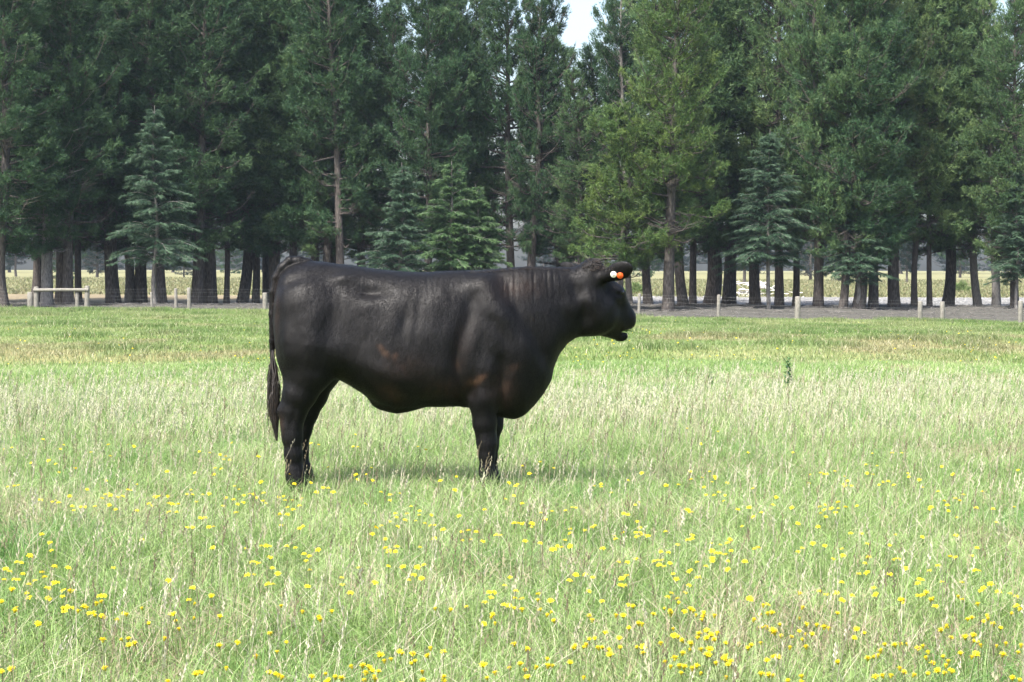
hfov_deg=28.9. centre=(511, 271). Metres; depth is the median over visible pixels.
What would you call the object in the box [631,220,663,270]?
distant tree
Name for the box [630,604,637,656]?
yellow flower
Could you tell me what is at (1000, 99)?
pine tree
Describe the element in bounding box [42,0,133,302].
pine tree
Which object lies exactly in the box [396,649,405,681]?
yellow flower
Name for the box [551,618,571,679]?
yellow flower
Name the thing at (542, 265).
distant tree
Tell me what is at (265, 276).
pine tree
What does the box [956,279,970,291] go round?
bush
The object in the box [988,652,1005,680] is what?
yellow flower
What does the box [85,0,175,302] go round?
pine tree
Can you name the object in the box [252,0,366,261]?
pine tree
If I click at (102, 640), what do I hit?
yellow flower
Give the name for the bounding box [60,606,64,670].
yellow flower
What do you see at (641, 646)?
yellow flower
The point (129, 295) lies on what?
pine tree
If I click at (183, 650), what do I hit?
yellow flower
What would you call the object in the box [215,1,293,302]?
pine tree
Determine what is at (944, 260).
distant tree
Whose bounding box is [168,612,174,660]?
yellow flower
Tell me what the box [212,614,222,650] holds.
yellow flower
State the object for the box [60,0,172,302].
pine tree
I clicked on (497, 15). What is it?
pine tree
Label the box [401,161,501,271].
fir tree
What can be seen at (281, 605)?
yellow flower
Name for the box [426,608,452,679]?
yellow flower
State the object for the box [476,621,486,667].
yellow flower
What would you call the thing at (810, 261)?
pine tree
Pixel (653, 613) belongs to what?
yellow flower
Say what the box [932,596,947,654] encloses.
yellow flower
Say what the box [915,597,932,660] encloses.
yellow flower
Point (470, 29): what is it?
pine tree
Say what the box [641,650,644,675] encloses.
yellow flower
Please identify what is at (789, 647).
yellow flower
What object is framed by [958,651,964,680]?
yellow flower
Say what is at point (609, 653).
yellow flower
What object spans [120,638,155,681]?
yellow flower
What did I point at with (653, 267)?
pine tree
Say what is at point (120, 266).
distant tree
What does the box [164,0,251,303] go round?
pine tree
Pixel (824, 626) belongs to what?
yellow flower
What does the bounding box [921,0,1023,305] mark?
pine tree
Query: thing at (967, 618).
yellow flower
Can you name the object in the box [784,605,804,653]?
yellow flower
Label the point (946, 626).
yellow flower
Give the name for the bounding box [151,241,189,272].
distant tree
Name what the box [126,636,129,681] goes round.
yellow flower
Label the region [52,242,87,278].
pine tree
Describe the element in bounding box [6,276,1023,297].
dry grass
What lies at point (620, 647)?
yellow flower
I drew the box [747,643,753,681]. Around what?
yellow flower
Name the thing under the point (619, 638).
yellow flower
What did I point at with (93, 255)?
pine tree
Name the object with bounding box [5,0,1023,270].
sky
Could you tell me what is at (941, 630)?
yellow flower
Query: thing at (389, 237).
fir tree
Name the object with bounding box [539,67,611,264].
pine tree
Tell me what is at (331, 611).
yellow flower
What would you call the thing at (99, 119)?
pine tree
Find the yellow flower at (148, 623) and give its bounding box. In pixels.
[147,621,160,668]
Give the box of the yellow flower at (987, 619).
[981,617,988,680]
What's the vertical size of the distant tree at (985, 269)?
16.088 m
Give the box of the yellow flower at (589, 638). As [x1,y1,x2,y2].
[588,637,591,681]
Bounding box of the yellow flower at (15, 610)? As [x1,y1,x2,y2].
[0,608,17,651]
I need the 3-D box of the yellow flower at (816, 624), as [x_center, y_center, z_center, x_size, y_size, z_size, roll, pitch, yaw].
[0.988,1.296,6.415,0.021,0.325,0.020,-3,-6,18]
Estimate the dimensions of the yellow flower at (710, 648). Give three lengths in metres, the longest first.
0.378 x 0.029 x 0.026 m
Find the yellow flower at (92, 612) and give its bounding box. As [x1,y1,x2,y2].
[91,611,107,667]
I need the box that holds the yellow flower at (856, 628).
[853,626,859,674]
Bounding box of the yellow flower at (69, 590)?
[68,588,99,656]
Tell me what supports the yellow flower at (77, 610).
on the ground at (710, 312)
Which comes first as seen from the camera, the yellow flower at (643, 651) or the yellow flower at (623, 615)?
the yellow flower at (643, 651)
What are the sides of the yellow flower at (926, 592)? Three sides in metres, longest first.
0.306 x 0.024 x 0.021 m
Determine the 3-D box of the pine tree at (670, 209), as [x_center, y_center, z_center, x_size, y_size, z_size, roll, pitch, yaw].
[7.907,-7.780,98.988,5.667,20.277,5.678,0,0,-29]
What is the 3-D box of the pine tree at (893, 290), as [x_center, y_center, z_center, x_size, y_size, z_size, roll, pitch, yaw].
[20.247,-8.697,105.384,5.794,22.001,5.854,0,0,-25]
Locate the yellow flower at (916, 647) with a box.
[915,646,920,681]
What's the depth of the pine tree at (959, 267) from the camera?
311.68 m
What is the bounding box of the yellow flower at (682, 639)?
[680,637,708,680]
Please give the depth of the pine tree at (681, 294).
104.56 m
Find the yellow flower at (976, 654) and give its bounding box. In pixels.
[970,650,979,681]
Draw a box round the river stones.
[226,296,1023,306]
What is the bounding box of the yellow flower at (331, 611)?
[329,609,337,681]
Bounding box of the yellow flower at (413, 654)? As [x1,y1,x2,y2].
[409,651,415,681]
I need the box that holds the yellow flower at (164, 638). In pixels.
[156,636,165,680]
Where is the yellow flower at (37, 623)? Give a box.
[22,621,41,680]
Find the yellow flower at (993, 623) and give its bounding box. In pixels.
[990,622,1000,671]
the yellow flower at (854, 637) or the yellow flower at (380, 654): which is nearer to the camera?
the yellow flower at (380, 654)
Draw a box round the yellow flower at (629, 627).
[626,625,637,679]
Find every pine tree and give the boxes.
[0,0,69,307]
[0,3,96,303]
[0,8,24,255]
[1,0,105,305]
[5,190,26,275]
[9,0,137,303]
[9,1,104,302]
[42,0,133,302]
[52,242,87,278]
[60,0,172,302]
[81,0,184,302]
[81,218,104,276]
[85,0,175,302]
[85,14,172,302]
[93,0,214,303]
[135,0,270,303]
[152,0,251,302]
[163,0,280,303]
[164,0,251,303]
[172,236,193,275]
[197,0,302,302]
[211,0,356,302]
[214,225,242,273]
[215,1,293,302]
[217,0,359,259]
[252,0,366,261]
[262,250,268,300]
[269,0,391,262]
[279,0,391,263]
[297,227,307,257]
[301,0,400,262]
[320,0,410,266]
[354,0,435,270]
[371,0,484,270]
[414,0,496,265]
[416,0,496,250]
[455,0,557,267]
[460,0,517,267]
[498,0,577,266]
[511,34,591,266]
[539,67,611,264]
[556,41,633,266]
[566,102,688,285]
[588,0,654,303]
[597,0,660,303]
[615,0,731,310]
[620,0,728,305]
[632,245,663,276]
[641,0,754,303]
[673,0,773,304]
[691,0,771,304]
[707,0,788,304]
[718,0,831,306]
[736,194,748,281]
[751,0,816,306]
[767,0,850,307]
[788,183,830,280]
[789,0,927,308]
[790,0,894,308]
[826,240,853,284]
[830,0,923,308]
[851,0,954,306]
[886,0,988,305]
[890,0,974,305]
[899,241,920,281]
[901,0,998,306]
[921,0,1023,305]
[936,213,982,277]
[950,0,1023,305]
[958,0,1023,307]
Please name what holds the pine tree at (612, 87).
on the ground at (710, 312)
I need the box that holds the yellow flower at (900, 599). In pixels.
[898,597,901,634]
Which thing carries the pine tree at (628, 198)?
on the ground at (710, 312)
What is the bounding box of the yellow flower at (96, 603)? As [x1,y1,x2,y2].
[79,601,97,667]
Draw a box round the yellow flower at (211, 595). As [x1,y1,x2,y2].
[205,593,214,671]
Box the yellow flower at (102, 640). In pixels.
[99,637,105,681]
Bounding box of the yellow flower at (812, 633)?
[802,632,814,672]
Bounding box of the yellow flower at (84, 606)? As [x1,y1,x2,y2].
[80,604,96,658]
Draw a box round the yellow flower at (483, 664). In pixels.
[480,661,486,681]
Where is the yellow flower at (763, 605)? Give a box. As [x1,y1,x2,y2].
[760,603,764,647]
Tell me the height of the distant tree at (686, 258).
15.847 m
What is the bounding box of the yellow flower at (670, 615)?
[668,612,673,678]
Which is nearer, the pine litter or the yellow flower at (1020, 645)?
the yellow flower at (1020, 645)
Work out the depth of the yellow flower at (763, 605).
6.77 m
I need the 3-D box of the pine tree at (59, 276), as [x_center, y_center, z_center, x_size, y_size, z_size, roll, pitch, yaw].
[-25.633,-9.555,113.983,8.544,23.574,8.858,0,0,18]
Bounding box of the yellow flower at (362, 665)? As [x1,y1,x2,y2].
[360,663,365,677]
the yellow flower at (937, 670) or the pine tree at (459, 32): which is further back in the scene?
the pine tree at (459, 32)
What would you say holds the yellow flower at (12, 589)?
on the ground at (710, 312)
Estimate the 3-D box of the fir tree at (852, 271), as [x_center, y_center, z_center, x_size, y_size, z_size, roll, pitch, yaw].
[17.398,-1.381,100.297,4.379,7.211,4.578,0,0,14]
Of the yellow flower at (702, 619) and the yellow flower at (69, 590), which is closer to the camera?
the yellow flower at (702, 619)
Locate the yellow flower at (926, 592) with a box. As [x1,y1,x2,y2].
[918,590,928,653]
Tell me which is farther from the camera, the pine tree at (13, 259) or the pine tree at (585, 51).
the pine tree at (13, 259)
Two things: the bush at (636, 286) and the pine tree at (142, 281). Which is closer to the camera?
the pine tree at (142, 281)
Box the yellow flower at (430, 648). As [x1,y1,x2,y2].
[428,646,434,681]
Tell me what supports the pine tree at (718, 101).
on the ground at (710, 312)
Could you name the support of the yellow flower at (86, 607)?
on the ground at (710, 312)
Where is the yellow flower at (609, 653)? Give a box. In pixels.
[606,651,614,681]
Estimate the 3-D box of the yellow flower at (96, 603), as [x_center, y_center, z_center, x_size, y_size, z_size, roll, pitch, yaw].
[-1.437,1.288,6.669,0.024,0.373,0.026,13,-15,-1]
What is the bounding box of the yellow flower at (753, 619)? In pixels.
[744,617,755,666]
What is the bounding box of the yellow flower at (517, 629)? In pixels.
[512,606,520,660]
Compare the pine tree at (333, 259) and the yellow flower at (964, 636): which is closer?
the yellow flower at (964, 636)
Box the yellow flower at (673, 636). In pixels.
[670,632,686,677]
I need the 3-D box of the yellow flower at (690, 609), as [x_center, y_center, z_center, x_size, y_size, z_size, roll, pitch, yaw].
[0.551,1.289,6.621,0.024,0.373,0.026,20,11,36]
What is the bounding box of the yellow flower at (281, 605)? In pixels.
[279,604,282,659]
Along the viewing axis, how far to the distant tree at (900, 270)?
419.73 m
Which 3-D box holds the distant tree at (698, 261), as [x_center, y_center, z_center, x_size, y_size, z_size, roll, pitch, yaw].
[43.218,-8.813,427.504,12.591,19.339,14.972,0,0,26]
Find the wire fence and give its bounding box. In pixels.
[0,286,1023,322]
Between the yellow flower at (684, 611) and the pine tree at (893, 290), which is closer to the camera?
the yellow flower at (684, 611)
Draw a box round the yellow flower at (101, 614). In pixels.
[88,613,105,677]
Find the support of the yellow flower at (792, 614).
on the ground at (710, 312)
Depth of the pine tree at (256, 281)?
115.00 m
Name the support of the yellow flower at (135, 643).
on the ground at (710, 312)
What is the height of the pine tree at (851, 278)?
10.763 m
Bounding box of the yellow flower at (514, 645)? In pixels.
[511,641,522,681]
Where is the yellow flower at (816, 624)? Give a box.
[814,623,821,678]
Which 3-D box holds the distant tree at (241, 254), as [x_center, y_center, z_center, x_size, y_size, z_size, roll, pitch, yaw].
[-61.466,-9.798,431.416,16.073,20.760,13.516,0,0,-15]
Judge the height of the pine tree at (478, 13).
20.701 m
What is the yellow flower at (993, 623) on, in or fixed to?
on the ground at (710, 312)
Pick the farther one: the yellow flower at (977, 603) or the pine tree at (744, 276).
the pine tree at (744, 276)
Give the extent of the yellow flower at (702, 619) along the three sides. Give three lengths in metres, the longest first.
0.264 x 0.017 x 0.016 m
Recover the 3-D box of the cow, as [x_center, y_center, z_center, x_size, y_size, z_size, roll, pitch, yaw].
[-0.354,0.642,11.995,2.247,1.532,0.700,0,0,0]
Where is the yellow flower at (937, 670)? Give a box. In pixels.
[934,667,941,680]
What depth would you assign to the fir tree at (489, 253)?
100.34 m
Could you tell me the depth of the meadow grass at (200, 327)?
10.18 m
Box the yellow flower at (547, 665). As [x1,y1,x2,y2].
[544,663,549,681]
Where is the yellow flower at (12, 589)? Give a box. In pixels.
[4,587,14,645]
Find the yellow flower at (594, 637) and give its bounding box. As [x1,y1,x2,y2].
[593,636,600,680]
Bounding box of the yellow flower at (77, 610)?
[65,609,81,654]
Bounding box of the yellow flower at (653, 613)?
[650,612,655,680]
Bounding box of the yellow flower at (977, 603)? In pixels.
[975,602,986,658]
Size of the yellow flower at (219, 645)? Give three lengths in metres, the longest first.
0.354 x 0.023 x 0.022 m
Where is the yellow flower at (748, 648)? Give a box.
[745,646,750,681]
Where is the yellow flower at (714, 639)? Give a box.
[712,637,725,679]
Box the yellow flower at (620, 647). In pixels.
[618,645,626,681]
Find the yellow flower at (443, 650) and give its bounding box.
[440,649,445,673]
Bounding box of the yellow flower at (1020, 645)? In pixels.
[1018,643,1022,677]
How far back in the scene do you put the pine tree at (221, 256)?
301.33 m
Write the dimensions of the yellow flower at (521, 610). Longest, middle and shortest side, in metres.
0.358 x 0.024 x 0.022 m
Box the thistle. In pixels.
[783,356,793,383]
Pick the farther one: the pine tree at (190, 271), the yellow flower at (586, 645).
the pine tree at (190, 271)
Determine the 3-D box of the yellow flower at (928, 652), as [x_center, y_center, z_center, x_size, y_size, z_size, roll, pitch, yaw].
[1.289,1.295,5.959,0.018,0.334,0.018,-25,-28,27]
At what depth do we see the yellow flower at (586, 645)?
6.08 m
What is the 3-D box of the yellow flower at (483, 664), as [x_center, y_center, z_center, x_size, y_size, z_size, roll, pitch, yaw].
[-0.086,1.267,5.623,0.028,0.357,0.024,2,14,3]
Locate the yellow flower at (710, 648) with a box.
[700,645,713,680]
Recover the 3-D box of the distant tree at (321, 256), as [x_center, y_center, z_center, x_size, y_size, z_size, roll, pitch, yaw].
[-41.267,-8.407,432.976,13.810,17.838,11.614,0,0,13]
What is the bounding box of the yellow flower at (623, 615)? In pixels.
[620,613,626,671]
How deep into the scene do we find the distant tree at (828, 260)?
427.54 m
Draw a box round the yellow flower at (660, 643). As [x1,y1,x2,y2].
[658,641,662,676]
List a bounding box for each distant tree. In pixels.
[5,252,29,272]
[74,222,103,270]
[81,244,124,269]
[146,260,169,270]
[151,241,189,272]
[215,218,243,268]
[260,249,284,271]
[299,240,323,261]
[344,228,383,267]
[513,212,570,266]
[526,213,563,266]
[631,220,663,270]
[659,221,699,271]
[687,244,724,270]
[737,234,773,270]
[740,250,774,272]
[784,229,827,272]
[812,244,852,273]
[878,223,933,273]
[931,249,980,269]
[937,223,981,272]
[977,227,990,271]
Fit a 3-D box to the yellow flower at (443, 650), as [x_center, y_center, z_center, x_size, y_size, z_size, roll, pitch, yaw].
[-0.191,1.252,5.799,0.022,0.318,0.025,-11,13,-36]
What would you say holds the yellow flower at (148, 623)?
on the ground at (710, 312)
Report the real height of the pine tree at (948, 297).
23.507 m
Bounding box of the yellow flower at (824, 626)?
[820,624,835,677]
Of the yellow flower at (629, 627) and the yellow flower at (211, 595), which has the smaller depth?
the yellow flower at (629, 627)
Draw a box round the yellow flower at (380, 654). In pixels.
[369,651,384,681]
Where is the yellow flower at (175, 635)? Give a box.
[174,619,177,653]
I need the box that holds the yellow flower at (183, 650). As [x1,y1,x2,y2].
[178,627,189,681]
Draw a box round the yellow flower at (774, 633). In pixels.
[771,630,780,678]
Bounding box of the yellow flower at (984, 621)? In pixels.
[980,619,985,673]
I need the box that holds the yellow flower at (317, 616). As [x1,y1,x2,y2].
[315,614,320,681]
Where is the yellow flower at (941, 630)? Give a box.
[938,627,955,678]
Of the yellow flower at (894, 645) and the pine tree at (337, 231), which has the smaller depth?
the yellow flower at (894, 645)
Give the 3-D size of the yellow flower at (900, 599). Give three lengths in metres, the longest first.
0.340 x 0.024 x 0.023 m
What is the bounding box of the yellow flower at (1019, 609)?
[991,607,1022,673]
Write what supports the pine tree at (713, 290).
on the ground at (710, 312)
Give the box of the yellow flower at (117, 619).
[116,618,125,673]
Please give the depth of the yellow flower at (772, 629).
6.15 m
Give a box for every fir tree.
[105,105,208,303]
[355,166,435,271]
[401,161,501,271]
[445,184,512,270]
[711,131,823,308]
[815,178,899,303]
[983,161,1023,308]
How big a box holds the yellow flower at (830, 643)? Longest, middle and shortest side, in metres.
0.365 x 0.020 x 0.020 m
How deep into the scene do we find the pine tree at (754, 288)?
110.39 m
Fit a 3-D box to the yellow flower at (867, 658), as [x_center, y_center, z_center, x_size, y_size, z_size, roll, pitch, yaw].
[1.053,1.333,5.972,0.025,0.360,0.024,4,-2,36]
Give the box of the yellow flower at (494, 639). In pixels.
[492,621,495,675]
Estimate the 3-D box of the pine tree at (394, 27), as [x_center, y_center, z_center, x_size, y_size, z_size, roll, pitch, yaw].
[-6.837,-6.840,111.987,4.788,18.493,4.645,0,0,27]
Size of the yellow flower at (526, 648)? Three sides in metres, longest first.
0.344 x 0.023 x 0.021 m
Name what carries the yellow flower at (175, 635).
on the ground at (710, 312)
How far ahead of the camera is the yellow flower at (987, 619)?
6.25 m
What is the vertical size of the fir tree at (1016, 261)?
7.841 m
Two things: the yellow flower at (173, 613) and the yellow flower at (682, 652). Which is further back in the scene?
the yellow flower at (173, 613)
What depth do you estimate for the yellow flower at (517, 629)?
6.68 m
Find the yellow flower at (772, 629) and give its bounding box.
[759,627,776,680]
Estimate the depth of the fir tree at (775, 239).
100.03 m
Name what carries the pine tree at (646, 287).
on the ground at (710, 312)
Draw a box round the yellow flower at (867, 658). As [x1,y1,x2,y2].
[864,656,870,681]
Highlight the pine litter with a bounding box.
[10,301,1023,320]
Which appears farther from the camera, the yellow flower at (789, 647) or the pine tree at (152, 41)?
the pine tree at (152, 41)
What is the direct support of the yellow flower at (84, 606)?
on the ground at (710, 312)
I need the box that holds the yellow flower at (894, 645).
[891,642,902,680]
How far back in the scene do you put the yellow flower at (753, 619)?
6.69 m
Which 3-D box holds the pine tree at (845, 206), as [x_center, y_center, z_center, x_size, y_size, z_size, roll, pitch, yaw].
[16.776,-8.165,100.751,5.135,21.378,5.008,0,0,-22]
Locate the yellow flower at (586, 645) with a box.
[584,643,587,680]
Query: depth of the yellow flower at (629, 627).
6.55 m
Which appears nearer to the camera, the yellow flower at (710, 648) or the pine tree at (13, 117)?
the yellow flower at (710, 648)
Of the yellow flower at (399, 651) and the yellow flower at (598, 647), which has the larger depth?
the yellow flower at (399, 651)
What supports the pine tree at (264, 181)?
on the ground at (710, 312)
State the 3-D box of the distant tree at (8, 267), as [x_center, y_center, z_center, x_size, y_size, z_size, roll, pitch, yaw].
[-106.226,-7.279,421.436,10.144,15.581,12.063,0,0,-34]
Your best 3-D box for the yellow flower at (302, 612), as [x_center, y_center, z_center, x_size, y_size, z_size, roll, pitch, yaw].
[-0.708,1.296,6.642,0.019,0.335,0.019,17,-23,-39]
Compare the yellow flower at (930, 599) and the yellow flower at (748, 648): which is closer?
the yellow flower at (748, 648)
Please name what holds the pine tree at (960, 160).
on the ground at (710, 312)
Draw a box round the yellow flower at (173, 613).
[171,611,187,654]
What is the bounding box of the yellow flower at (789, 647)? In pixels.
[786,645,791,677]
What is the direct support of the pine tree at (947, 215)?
on the ground at (710, 312)
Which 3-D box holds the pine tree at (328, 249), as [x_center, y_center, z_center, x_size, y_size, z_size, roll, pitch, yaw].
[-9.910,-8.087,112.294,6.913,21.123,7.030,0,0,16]
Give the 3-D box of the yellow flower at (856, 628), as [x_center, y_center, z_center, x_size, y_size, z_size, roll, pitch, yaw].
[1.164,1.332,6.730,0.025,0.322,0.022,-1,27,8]
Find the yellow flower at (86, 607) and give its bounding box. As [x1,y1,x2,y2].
[81,606,89,671]
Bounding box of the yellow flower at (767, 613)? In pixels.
[766,611,769,657]
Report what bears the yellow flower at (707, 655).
on the ground at (710, 312)
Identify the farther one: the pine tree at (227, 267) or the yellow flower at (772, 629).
the pine tree at (227, 267)
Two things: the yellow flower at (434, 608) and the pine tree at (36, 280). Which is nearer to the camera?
the yellow flower at (434, 608)
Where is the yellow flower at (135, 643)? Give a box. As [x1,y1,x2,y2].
[131,641,143,678]
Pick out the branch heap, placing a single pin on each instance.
(762, 285)
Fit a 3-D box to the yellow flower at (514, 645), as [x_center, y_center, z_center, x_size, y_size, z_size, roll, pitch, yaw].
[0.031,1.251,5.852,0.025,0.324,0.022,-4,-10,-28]
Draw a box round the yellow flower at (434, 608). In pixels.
[433,607,440,681]
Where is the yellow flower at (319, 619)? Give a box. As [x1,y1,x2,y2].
[318,617,329,678]
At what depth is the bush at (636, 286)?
149.56 m
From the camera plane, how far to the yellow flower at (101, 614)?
6.39 m
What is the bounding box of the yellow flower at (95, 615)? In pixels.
[93,614,115,676]
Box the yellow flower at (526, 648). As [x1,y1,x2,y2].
[496,646,529,681]
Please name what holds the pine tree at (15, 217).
on the ground at (710, 312)
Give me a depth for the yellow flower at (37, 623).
6.22 m
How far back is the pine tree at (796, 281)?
109.27 m
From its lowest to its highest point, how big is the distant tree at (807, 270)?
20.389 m
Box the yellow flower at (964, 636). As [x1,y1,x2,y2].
[963,634,969,678]
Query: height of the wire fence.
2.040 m
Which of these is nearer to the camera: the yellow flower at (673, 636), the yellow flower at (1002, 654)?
the yellow flower at (1002, 654)
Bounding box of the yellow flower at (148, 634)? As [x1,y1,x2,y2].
[141,606,159,671]
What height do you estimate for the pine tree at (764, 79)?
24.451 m
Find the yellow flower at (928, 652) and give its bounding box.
[926,650,935,681]
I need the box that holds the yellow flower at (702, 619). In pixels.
[700,618,707,668]
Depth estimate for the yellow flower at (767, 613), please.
6.62 m
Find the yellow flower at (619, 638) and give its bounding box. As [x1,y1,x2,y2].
[616,636,622,679]
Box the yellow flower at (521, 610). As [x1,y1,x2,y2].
[519,607,528,664]
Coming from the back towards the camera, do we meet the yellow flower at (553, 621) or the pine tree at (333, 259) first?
the pine tree at (333, 259)
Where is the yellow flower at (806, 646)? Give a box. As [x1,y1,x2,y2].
[803,644,816,680]
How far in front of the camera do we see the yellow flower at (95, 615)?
6.47 m
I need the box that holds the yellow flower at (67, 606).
[65,604,87,656]
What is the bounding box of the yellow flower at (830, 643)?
[827,626,834,678]
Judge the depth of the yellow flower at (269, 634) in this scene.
6.04 m
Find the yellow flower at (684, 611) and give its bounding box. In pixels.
[670,609,686,647]
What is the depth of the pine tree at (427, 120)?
109.61 m
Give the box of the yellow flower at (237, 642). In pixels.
[234,640,240,679]
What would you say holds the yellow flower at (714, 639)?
on the ground at (710, 312)
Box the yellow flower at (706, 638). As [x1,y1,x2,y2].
[704,635,718,681]
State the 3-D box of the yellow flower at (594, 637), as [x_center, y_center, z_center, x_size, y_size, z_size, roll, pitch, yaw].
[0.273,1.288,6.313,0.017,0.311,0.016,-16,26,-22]
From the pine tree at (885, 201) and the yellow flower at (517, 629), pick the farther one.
the pine tree at (885, 201)
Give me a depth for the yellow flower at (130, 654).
6.28 m
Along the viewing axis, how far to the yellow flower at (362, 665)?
5.77 m
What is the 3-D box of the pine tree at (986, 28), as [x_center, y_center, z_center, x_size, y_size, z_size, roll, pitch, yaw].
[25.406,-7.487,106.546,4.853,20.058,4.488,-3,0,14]
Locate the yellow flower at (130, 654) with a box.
[126,642,132,676]
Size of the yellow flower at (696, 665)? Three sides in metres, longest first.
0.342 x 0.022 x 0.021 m
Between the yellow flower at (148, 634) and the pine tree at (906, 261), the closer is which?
the yellow flower at (148, 634)
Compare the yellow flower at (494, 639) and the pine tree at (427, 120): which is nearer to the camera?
the yellow flower at (494, 639)
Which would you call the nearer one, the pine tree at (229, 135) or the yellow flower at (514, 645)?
the yellow flower at (514, 645)
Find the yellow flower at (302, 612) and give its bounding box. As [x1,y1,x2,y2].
[296,610,303,660]
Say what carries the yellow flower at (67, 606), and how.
on the ground at (710, 312)
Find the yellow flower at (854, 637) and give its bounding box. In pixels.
[832,635,856,681]
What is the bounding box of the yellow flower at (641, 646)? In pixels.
[639,643,646,681]
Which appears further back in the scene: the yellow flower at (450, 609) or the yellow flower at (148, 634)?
the yellow flower at (148, 634)
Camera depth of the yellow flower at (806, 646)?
5.82 m
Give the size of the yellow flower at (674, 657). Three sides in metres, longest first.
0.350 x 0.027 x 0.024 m
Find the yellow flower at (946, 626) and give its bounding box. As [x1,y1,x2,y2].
[945,623,1002,681]
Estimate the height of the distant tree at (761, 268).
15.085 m
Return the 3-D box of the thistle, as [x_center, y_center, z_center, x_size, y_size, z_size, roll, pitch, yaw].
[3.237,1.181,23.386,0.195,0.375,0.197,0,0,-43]
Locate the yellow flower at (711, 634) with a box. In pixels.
[702,632,713,676]
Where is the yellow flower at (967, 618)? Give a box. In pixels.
[964,617,969,672]
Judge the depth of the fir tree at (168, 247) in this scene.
101.38 m
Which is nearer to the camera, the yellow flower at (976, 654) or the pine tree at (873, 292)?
the yellow flower at (976, 654)
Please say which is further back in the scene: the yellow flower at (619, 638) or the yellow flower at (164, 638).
the yellow flower at (164, 638)
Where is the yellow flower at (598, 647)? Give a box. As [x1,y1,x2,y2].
[596,645,605,680]
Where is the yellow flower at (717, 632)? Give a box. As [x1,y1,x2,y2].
[714,631,719,680]
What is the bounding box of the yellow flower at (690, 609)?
[681,606,693,647]
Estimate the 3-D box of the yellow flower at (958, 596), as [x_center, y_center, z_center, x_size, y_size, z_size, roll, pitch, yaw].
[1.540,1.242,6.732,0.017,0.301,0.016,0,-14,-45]
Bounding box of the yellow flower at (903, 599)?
[902,598,939,673]
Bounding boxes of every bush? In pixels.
[624,282,642,293]
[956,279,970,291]
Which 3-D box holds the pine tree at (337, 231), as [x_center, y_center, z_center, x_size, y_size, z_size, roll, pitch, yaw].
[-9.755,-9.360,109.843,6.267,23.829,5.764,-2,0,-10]
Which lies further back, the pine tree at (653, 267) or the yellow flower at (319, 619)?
the pine tree at (653, 267)
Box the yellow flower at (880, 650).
[877,648,883,680]
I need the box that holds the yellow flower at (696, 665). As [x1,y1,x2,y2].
[694,663,699,681]
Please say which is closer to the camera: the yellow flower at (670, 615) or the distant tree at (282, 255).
the yellow flower at (670, 615)
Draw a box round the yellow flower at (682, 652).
[674,650,685,681]
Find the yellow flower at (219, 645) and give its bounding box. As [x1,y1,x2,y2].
[216,643,224,677]
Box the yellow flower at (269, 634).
[268,631,277,681]
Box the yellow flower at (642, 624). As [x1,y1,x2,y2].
[630,622,643,680]
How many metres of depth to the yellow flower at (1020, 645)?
6.04 m
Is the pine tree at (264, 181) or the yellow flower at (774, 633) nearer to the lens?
the yellow flower at (774, 633)
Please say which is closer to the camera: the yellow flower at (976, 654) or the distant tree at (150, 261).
the yellow flower at (976, 654)
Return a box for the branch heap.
[722,281,802,294]
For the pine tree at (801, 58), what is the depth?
100.92 m
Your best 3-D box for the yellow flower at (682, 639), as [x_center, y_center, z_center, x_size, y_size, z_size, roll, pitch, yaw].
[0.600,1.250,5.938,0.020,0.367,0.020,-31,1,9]
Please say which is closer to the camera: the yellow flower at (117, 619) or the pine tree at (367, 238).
the yellow flower at (117, 619)
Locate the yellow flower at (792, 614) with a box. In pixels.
[779,592,801,650]
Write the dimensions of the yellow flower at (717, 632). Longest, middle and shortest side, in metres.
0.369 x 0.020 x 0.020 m
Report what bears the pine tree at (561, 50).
on the ground at (710, 312)
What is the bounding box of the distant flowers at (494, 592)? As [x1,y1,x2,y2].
[2,320,1019,662]
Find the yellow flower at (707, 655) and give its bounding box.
[702,651,710,681]
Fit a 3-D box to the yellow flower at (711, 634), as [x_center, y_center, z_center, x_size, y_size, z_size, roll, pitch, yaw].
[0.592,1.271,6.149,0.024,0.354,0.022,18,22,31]
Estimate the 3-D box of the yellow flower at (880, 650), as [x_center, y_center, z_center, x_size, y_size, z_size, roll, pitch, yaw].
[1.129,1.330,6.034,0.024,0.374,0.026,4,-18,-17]
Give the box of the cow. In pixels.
[266,253,635,498]
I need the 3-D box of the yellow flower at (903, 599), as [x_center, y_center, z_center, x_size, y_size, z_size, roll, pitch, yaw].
[1.368,1.219,6.651,0.015,0.281,0.015,-27,-4,18]
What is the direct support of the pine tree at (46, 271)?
on the ground at (710, 312)
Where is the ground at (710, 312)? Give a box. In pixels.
[0,270,1023,681]
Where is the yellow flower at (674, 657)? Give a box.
[671,655,678,672]
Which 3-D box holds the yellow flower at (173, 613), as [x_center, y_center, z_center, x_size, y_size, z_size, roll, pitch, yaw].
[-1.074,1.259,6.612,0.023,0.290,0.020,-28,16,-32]
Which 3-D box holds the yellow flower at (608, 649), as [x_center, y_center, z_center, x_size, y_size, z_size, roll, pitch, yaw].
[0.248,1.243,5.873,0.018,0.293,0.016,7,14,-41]
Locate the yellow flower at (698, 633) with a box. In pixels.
[696,631,701,681]
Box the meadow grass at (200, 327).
[0,305,1023,681]
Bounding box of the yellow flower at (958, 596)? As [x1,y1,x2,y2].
[957,595,969,651]
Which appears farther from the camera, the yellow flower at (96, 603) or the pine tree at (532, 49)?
the pine tree at (532, 49)
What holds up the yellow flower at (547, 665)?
on the ground at (710, 312)
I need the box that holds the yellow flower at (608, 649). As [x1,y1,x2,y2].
[599,647,611,681]
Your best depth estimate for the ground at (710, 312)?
94.55 m
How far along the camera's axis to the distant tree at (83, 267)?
431.79 m

